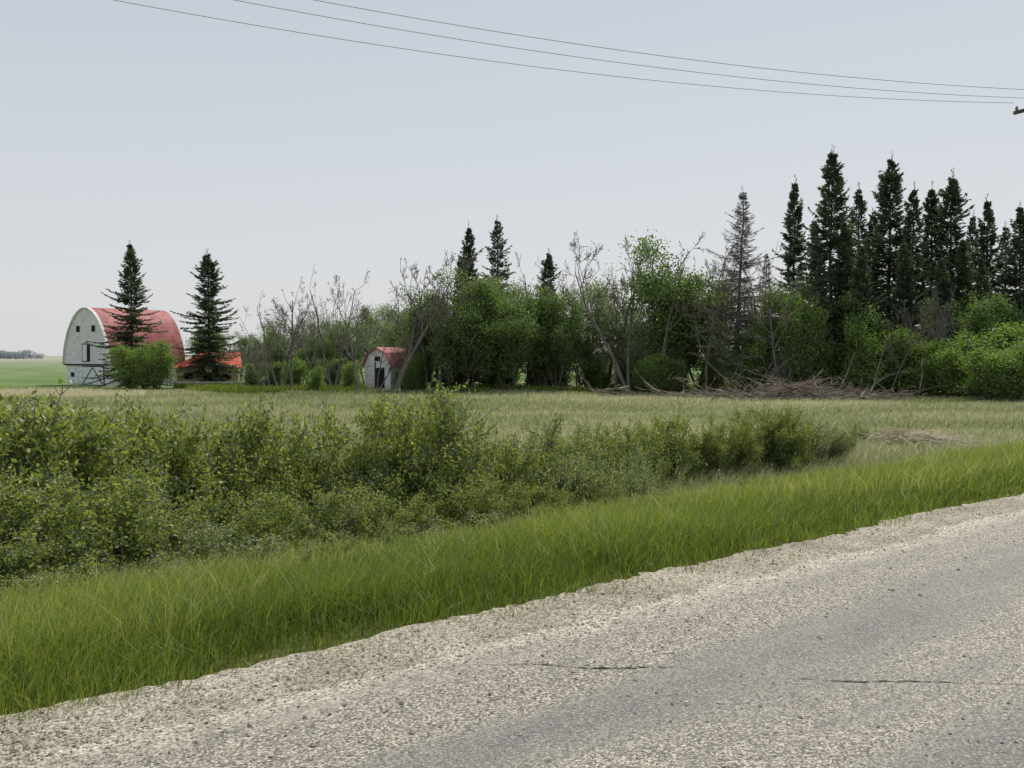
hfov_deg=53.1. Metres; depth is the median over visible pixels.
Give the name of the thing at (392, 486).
wild shrub
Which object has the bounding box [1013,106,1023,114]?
utility pole
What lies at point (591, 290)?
ash tree
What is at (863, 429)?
wild shrub
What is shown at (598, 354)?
ash tree
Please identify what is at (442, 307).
bare tree
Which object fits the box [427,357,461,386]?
leafy bush
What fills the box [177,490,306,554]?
wild shrub
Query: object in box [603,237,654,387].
bare tree
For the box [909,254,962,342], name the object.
spruce tree
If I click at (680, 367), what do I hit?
leafy bush
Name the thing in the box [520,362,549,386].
leafy bush
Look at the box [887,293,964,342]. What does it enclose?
poplar tree
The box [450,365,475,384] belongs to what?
leafy bush
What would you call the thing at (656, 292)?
poplar tree
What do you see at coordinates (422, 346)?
bare tree
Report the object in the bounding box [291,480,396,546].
wild shrub
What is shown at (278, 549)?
wild shrub
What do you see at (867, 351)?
leafy bush
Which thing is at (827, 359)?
leafy bush
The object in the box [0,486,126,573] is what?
wild shrub
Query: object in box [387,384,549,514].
wild shrub
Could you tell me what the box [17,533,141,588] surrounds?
wild shrub
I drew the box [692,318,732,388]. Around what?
poplar tree
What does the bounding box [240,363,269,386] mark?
leafy bush
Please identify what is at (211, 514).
wild shrub
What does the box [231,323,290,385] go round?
bare tree
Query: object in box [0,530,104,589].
wild shrub
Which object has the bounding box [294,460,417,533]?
wild shrub
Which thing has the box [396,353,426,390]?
leafy bush
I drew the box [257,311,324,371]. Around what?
ash tree
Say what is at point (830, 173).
spruce tree
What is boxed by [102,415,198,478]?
wild shrub
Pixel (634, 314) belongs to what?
ash tree
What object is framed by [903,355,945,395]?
leafy bush
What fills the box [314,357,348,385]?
leafy bush
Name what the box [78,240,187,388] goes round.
spruce tree
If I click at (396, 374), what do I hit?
leafy bush
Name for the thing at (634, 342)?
ash tree
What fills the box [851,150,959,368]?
spruce tree
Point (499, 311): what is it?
poplar tree
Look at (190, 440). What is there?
wild shrub
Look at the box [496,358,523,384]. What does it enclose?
leafy bush
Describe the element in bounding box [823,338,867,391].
leafy bush
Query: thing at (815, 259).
spruce tree
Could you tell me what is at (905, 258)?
spruce tree
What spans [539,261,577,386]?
bare tree
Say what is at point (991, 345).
leafy bush
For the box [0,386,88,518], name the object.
wild shrub
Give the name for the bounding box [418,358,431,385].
leafy bush
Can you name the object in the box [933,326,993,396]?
leafy bush
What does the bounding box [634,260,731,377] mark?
poplar tree
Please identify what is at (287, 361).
bare tree
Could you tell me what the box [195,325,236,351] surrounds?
poplar tree
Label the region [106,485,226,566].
wild shrub
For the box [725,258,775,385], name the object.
bare tree
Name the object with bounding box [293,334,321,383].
poplar tree
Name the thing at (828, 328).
poplar tree
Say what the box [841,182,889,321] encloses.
spruce tree
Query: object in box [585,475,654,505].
wild shrub
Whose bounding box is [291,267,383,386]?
bare tree
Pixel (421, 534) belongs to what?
wild shrub
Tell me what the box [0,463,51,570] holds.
wild shrub
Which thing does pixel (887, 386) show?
leafy bush
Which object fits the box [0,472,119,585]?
wild shrub
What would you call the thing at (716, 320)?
poplar tree
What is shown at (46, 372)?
ground
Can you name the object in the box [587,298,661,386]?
ash tree
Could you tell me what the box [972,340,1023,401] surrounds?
leafy bush
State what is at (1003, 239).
spruce tree
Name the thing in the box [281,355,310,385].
leafy bush
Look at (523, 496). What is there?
wild shrub
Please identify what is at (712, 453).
wild shrub
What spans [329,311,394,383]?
ash tree
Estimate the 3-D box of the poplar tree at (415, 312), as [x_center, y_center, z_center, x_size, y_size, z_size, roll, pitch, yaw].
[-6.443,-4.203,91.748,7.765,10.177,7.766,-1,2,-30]
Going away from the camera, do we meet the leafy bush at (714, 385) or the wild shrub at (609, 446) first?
the wild shrub at (609, 446)
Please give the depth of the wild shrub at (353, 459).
15.61 m
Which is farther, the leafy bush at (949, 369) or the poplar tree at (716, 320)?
the poplar tree at (716, 320)
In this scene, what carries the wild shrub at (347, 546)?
on the ground at (46, 372)
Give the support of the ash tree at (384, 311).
on the ground at (46, 372)
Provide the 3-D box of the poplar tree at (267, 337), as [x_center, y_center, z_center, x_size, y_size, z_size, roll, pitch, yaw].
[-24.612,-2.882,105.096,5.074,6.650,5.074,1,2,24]
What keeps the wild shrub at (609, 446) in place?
on the ground at (46, 372)
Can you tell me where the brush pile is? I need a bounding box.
[582,336,964,401]
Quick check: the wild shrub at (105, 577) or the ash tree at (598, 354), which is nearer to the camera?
the wild shrub at (105, 577)
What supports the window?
in the red roofed shed at (235, 360)
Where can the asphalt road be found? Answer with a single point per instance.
(954, 624)
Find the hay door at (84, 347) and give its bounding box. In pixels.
[82,345,86,360]
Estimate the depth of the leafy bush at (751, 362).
83.06 m
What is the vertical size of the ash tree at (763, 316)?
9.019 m
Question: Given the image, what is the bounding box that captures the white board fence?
[173,381,242,385]
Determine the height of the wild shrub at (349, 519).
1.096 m
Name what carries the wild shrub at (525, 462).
on the ground at (46, 372)
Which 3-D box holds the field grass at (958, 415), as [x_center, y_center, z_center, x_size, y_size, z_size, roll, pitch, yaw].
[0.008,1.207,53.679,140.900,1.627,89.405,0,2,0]
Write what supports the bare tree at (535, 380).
on the ground at (46, 372)
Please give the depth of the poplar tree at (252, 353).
111.27 m
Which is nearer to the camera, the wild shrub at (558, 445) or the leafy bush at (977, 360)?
the wild shrub at (558, 445)
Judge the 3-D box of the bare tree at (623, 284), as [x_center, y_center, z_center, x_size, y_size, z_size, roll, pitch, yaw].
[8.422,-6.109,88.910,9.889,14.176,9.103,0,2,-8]
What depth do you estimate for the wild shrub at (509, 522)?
14.06 m
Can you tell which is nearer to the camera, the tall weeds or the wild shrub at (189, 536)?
the wild shrub at (189, 536)
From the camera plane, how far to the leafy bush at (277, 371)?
91.56 m
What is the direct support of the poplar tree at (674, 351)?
on the ground at (46, 372)
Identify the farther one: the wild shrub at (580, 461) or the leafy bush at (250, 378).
the leafy bush at (250, 378)
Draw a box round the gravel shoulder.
[0,494,1023,761]
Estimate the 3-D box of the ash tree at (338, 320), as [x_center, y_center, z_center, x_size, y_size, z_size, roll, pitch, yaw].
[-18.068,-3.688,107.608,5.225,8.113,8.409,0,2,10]
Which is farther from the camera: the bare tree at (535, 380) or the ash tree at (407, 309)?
the ash tree at (407, 309)
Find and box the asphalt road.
[0,510,1023,767]
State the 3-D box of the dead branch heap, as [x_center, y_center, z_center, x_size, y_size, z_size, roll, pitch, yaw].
[14.675,1.926,37.027,4.788,0.823,3.702,0,2,11]
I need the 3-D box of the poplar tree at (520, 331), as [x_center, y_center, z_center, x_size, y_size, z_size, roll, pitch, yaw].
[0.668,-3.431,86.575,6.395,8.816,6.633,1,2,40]
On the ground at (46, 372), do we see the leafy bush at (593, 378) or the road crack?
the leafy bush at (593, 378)
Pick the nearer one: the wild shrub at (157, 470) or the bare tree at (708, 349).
the wild shrub at (157, 470)
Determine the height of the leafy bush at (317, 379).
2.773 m
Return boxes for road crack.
[492,664,1023,684]
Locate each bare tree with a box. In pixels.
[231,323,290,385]
[231,335,265,382]
[234,289,328,387]
[257,276,312,386]
[266,300,329,370]
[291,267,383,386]
[327,275,370,391]
[381,250,495,391]
[396,284,463,391]
[417,257,469,388]
[504,252,575,384]
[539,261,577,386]
[560,231,670,392]
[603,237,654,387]
[648,232,719,370]
[684,269,725,388]
[689,261,748,389]
[697,228,758,374]
[707,294,759,353]
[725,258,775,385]
[729,244,824,381]
[882,302,946,393]
[894,284,966,392]
[917,277,959,391]
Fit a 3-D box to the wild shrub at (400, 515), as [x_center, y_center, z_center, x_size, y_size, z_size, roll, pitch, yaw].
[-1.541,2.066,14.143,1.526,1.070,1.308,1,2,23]
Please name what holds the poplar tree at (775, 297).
on the ground at (46, 372)
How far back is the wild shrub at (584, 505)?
15.39 m
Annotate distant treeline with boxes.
[0,349,606,358]
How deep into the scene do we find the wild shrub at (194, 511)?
12.10 m
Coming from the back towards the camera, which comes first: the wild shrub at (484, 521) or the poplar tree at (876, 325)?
the poplar tree at (876, 325)
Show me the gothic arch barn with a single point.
(80, 358)
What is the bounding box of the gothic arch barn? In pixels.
[62,307,184,385]
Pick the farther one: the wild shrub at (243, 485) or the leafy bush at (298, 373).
the leafy bush at (298, 373)
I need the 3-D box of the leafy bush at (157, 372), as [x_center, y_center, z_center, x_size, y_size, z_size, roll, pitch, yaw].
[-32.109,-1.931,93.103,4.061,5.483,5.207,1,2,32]
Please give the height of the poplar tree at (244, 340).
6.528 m
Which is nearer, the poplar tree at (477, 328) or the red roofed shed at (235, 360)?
the poplar tree at (477, 328)
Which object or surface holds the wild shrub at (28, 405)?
on the ground at (46, 372)
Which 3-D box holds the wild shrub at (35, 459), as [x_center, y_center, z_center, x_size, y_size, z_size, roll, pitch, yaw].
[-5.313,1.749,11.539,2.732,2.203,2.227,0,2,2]
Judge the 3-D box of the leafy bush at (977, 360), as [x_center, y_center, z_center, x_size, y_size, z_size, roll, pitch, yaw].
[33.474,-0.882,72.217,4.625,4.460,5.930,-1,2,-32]
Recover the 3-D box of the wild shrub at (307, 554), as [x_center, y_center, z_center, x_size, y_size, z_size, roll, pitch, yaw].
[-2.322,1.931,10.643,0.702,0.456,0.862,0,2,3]
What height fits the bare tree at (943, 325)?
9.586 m
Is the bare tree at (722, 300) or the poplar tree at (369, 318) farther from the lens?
the poplar tree at (369, 318)
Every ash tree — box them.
[244,323,297,375]
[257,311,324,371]
[286,324,338,384]
[293,308,337,369]
[317,315,360,385]
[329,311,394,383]
[342,317,398,362]
[358,294,408,346]
[391,293,454,359]
[556,263,638,388]
[557,283,626,388]
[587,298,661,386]
[598,316,658,391]
[614,302,657,351]
[699,321,747,391]
[741,293,811,383]
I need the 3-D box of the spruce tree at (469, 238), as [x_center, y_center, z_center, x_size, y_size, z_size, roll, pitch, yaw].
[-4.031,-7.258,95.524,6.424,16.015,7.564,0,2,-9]
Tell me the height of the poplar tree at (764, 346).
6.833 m
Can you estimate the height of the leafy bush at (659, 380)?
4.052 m
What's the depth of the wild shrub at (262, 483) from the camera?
14.78 m
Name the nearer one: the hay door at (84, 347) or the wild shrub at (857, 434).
the wild shrub at (857, 434)
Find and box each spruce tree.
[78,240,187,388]
[170,248,247,383]
[448,221,486,384]
[448,255,461,354]
[476,214,519,383]
[522,249,572,386]
[691,186,784,392]
[751,254,776,383]
[762,176,814,377]
[785,218,826,345]
[792,145,913,392]
[808,253,848,388]
[814,217,888,392]
[819,242,909,392]
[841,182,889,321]
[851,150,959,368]
[862,208,891,340]
[873,182,936,340]
[877,236,932,392]
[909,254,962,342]
[913,168,996,327]
[913,181,955,332]
[945,234,976,341]
[963,210,984,298]
[963,254,995,389]
[968,194,1008,312]
[982,201,1023,327]
[987,222,1018,312]
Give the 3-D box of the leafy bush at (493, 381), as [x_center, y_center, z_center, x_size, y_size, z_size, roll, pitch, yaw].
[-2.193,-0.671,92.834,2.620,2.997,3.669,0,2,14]
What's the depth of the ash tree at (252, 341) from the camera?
107.52 m
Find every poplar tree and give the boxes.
[183,323,227,357]
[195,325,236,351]
[223,331,261,383]
[240,338,265,377]
[250,325,296,375]
[254,335,298,376]
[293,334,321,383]
[307,331,346,383]
[323,317,367,375]
[349,304,406,359]
[381,310,419,354]
[391,283,465,375]
[397,324,437,387]
[417,305,478,387]
[421,260,514,387]
[423,291,505,388]
[451,272,516,384]
[461,275,532,385]
[468,275,568,389]
[480,291,548,387]
[499,283,559,384]
[512,278,585,386]
[516,303,592,386]
[531,295,592,385]
[556,308,604,388]
[618,230,721,389]
[625,306,660,365]
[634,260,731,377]
[640,311,700,387]
[645,275,736,388]
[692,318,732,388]
[731,306,783,386]
[734,315,783,385]
[752,272,840,364]
[808,298,847,391]
[821,285,898,373]
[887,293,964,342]
[946,295,1003,351]
[964,286,1023,338]
[1006,288,1023,319]
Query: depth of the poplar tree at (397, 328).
98.58 m
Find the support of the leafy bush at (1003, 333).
on the ground at (46, 372)
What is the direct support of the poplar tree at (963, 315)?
on the ground at (46, 372)
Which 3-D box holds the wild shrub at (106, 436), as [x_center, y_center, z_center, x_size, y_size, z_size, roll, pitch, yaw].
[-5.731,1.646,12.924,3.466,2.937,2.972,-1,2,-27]
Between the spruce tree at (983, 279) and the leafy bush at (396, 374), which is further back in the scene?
the leafy bush at (396, 374)
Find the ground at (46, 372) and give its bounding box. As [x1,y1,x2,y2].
[0,356,1021,714]
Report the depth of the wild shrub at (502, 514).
14.84 m
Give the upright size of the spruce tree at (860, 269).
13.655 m
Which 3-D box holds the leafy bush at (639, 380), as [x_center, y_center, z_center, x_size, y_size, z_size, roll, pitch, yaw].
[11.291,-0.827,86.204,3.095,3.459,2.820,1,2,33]
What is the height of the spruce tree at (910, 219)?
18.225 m
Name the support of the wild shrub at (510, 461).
on the ground at (46, 372)
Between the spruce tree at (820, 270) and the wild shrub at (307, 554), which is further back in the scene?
the spruce tree at (820, 270)
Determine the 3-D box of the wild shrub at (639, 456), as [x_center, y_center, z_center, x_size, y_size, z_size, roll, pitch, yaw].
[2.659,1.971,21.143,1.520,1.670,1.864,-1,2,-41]
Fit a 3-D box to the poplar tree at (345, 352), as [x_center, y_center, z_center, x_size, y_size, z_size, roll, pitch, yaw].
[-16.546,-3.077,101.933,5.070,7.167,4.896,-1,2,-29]
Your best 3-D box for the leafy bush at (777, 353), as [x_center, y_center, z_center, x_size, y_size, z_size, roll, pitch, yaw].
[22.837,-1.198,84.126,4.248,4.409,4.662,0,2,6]
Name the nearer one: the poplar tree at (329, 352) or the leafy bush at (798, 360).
the leafy bush at (798, 360)
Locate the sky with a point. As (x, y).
(282, 155)
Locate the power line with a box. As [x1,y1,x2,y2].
[114,0,1023,102]
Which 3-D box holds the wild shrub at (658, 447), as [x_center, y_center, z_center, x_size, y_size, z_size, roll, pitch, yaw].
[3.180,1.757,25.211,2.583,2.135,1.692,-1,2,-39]
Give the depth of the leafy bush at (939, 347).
77.93 m
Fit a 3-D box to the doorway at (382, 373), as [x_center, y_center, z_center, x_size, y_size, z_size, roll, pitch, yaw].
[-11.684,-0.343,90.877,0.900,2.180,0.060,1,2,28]
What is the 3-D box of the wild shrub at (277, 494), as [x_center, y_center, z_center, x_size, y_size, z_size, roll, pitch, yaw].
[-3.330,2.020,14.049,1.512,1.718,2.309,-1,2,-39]
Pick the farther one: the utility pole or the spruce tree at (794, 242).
the spruce tree at (794, 242)
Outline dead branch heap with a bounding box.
[859,426,985,445]
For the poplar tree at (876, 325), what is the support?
on the ground at (46, 372)
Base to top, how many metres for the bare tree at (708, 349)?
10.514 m
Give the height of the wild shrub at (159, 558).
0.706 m
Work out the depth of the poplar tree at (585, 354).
89.57 m
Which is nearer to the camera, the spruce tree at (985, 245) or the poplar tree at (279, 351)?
the spruce tree at (985, 245)
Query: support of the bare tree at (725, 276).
on the ground at (46, 372)
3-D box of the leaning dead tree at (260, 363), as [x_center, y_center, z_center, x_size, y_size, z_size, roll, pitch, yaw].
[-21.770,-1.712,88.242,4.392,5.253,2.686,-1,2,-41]
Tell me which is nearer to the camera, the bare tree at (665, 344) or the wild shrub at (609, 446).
the wild shrub at (609, 446)
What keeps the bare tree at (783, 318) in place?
on the ground at (46, 372)
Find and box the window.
[184,373,192,378]
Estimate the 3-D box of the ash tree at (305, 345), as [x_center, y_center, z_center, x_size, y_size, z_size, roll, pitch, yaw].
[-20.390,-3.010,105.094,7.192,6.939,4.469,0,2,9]
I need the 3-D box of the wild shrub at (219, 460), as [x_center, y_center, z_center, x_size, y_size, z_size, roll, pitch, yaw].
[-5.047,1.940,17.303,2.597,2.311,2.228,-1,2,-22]
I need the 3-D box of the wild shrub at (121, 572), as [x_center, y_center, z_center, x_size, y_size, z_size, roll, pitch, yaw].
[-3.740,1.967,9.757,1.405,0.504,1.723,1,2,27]
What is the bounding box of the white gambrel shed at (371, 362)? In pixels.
[363,347,413,389]
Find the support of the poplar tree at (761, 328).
on the ground at (46, 372)
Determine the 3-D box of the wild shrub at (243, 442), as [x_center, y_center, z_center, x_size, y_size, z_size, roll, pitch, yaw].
[-4.486,1.744,14.271,2.491,2.821,2.957,-1,2,-42]
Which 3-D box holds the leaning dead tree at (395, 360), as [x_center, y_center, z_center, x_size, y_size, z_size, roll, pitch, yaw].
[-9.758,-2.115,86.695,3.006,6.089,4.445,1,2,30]
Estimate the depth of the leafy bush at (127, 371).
92.56 m
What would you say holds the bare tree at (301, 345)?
on the ground at (46, 372)
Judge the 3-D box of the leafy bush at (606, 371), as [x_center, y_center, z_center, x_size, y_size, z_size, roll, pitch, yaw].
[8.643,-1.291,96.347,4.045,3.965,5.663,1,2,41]
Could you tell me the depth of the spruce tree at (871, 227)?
94.73 m
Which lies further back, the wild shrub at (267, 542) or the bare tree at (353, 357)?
the bare tree at (353, 357)
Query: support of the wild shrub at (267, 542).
on the ground at (46, 372)
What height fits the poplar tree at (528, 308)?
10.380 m
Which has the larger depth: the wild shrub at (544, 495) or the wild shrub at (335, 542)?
the wild shrub at (544, 495)
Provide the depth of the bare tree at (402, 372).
85.96 m
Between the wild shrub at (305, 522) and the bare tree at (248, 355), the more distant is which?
the bare tree at (248, 355)
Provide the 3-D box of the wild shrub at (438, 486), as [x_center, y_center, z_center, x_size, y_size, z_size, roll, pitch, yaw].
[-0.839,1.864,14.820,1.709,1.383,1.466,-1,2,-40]
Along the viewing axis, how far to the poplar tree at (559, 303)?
88.41 m
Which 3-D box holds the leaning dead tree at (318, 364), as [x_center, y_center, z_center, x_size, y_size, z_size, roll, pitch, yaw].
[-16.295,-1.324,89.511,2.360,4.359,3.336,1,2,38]
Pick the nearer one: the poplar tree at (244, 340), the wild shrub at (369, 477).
the wild shrub at (369, 477)
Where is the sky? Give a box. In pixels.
[0,0,1023,355]
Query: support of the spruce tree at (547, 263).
on the ground at (46, 372)
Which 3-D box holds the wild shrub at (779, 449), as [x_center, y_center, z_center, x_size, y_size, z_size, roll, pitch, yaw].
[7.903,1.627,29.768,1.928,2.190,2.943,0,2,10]
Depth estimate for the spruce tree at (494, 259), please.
97.41 m
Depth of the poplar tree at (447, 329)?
86.60 m
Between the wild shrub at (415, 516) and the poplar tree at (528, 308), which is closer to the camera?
the wild shrub at (415, 516)
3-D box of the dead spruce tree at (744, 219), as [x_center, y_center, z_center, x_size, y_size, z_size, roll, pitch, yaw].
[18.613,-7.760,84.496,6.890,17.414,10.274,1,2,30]
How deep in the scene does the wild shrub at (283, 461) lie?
15.17 m
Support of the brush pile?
on the ground at (46, 372)
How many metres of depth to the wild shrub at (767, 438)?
29.79 m
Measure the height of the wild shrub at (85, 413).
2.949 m
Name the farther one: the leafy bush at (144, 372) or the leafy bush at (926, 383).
the leafy bush at (144, 372)
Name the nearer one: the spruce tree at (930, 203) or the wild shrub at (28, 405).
the wild shrub at (28, 405)
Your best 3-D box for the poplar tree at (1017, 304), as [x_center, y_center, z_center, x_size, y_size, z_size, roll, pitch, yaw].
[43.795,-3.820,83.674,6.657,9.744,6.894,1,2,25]
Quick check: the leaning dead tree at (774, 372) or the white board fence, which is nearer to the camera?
the leaning dead tree at (774, 372)
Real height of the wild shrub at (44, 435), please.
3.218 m
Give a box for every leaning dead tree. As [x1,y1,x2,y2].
[230,336,278,386]
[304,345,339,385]
[370,323,419,393]
[757,342,797,390]
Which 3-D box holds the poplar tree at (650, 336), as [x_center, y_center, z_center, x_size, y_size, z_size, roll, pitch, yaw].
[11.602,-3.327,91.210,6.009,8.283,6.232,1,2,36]
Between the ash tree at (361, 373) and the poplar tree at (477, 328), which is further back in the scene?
the ash tree at (361, 373)
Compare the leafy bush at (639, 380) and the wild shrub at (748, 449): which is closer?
the wild shrub at (748, 449)
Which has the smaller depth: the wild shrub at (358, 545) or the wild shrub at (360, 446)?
the wild shrub at (358, 545)
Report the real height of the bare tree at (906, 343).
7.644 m
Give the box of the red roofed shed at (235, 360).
[173,352,241,383]
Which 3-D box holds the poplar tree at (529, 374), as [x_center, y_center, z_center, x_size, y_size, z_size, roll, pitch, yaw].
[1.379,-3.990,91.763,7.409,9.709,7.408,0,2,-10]
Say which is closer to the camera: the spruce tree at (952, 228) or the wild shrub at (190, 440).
the wild shrub at (190, 440)
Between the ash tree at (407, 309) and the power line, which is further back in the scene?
the ash tree at (407, 309)
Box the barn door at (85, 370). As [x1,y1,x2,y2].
[82,367,102,384]
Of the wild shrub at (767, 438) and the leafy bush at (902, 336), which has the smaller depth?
the wild shrub at (767, 438)
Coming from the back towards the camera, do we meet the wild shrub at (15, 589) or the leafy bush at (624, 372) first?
the leafy bush at (624, 372)
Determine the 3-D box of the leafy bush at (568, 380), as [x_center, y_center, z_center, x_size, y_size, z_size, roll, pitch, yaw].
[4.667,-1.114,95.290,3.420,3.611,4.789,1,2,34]
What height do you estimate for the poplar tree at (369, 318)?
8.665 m
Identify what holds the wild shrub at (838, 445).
on the ground at (46, 372)
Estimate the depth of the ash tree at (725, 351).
83.17 m
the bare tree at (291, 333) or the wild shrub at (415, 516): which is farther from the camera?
the bare tree at (291, 333)
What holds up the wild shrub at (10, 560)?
on the ground at (46, 372)
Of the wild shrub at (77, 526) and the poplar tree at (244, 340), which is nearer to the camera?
the wild shrub at (77, 526)
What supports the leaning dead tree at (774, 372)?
on the ground at (46, 372)
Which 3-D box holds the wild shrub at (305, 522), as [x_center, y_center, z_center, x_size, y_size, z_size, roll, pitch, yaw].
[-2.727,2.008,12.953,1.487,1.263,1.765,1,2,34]
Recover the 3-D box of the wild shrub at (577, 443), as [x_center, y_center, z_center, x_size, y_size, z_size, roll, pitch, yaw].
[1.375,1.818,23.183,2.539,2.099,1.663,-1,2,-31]
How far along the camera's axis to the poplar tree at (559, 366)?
91.30 m
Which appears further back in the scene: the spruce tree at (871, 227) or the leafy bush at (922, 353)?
the spruce tree at (871, 227)
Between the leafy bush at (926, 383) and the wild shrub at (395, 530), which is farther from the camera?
the leafy bush at (926, 383)
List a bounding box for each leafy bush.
[105,341,146,389]
[125,337,181,389]
[128,347,162,388]
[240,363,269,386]
[256,360,287,386]
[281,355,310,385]
[304,365,326,389]
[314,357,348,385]
[339,362,362,387]
[340,360,363,385]
[392,371,406,388]
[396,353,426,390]
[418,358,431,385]
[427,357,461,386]
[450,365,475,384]
[475,361,503,386]
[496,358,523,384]
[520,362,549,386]
[548,364,575,387]
[570,357,606,389]
[593,353,614,384]
[608,360,635,385]
[625,355,656,391]
[637,347,675,393]
[664,358,694,392]
[688,350,732,391]
[718,337,779,392]
[765,347,793,383]
[768,288,837,382]
[799,337,847,389]
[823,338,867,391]
[835,317,890,392]
[870,338,918,394]
[873,318,929,395]
[875,340,944,395]
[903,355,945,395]
[911,335,961,394]
[923,342,980,397]
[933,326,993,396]
[939,340,1016,400]
[956,316,1023,398]
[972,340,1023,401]
[973,320,1023,356]
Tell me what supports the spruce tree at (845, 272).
on the ground at (46, 372)
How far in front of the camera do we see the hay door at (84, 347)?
113.48 m
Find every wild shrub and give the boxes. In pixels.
[0,377,140,516]
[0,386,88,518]
[0,388,112,513]
[0,393,105,462]
[0,398,173,513]
[0,439,123,538]
[0,461,181,577]
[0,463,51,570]
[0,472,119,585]
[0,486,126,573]
[0,528,64,589]
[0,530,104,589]
[0,562,95,600]
[0,580,37,602]
[10,398,147,490]
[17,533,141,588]
[29,448,181,531]
[47,563,189,584]
[62,422,213,515]
[80,388,276,523]
[97,568,156,587]
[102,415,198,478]
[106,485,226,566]
[109,539,211,578]
[118,407,278,512]
[118,486,260,563]
[137,463,271,530]
[140,557,252,571]
[160,533,289,567]
[160,557,231,586]
[161,495,277,558]
[175,436,270,477]
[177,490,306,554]
[193,445,302,524]
[201,392,354,528]
[208,468,326,535]
[215,461,305,511]
[247,541,319,563]
[251,492,382,551]
[252,526,360,559]
[255,546,316,572]
[284,501,365,545]
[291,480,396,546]
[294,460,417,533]
[304,538,391,558]
[311,456,395,521]
[312,470,367,529]
[318,437,469,522]
[333,539,388,562]
[338,518,417,548]
[339,411,482,502]
[345,427,418,476]
[346,416,485,476]
[352,372,507,507]
[362,493,444,541]
[380,490,480,536]
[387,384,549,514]
[388,527,447,543]
[404,510,506,538]
[411,428,533,516]
[416,467,509,529]
[453,486,532,531]
[470,437,522,465]
[473,408,579,507]
[474,437,568,512]
[485,517,530,533]
[492,432,584,480]
[499,478,567,522]
[514,435,621,508]
[519,419,614,476]
[521,482,575,515]
[550,442,623,502]
[560,484,632,510]
[566,416,654,480]
[573,441,667,502]
[577,501,596,510]
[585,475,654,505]
[599,416,681,486]
[608,441,690,497]
[630,410,706,481]
[673,411,741,476]
[714,413,769,473]
[727,399,820,469]
[751,405,818,471]
[774,408,841,467]
[802,416,859,462]
[825,422,860,450]
[851,425,882,442]
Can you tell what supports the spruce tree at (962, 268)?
on the ground at (46, 372)
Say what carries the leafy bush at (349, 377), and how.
on the ground at (46, 372)
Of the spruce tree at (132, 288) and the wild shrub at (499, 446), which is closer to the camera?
the wild shrub at (499, 446)
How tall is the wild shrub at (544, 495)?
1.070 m
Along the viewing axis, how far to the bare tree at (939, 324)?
79.79 m
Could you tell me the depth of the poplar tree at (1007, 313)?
79.32 m
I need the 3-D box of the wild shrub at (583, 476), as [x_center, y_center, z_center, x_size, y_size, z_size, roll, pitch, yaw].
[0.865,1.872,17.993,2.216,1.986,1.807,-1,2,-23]
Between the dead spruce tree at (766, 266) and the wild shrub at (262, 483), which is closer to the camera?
the wild shrub at (262, 483)
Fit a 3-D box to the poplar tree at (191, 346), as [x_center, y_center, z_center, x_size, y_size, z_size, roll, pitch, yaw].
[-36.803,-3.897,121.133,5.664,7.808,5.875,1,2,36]
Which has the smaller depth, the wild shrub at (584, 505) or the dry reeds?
the wild shrub at (584, 505)
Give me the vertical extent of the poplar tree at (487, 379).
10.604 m
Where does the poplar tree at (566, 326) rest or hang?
on the ground at (46, 372)
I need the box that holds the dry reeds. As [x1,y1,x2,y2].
[0,387,146,399]
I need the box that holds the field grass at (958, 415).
[0,385,1023,572]
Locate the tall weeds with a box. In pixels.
[173,381,888,393]
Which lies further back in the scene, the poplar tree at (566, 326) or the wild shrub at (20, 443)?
the poplar tree at (566, 326)
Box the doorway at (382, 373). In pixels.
[376,368,384,389]
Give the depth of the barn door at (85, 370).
112.93 m
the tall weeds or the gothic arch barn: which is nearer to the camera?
the tall weeds
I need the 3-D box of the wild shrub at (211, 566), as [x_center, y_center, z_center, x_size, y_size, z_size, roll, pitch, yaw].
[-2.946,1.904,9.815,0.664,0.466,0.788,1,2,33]
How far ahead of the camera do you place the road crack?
5.33 m
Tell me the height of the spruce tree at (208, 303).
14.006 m
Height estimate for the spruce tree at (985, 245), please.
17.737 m
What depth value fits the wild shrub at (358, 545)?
12.23 m
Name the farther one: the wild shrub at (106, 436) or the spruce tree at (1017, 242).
the spruce tree at (1017, 242)
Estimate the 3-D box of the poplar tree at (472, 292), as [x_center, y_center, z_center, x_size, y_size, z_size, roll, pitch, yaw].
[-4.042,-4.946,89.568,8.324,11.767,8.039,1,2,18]
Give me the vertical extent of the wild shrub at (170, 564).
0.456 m
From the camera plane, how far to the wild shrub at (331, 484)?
15.06 m
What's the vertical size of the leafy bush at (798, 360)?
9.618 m
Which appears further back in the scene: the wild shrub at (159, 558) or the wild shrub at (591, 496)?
the wild shrub at (591, 496)
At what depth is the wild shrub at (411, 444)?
18.31 m
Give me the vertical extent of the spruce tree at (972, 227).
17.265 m
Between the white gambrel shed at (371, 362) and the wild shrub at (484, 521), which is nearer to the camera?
the wild shrub at (484, 521)
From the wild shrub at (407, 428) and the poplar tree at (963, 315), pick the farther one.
the poplar tree at (963, 315)
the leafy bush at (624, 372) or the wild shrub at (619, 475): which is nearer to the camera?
the wild shrub at (619, 475)
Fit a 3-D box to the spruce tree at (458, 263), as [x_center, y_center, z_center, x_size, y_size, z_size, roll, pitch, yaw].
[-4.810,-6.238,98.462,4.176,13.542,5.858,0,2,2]

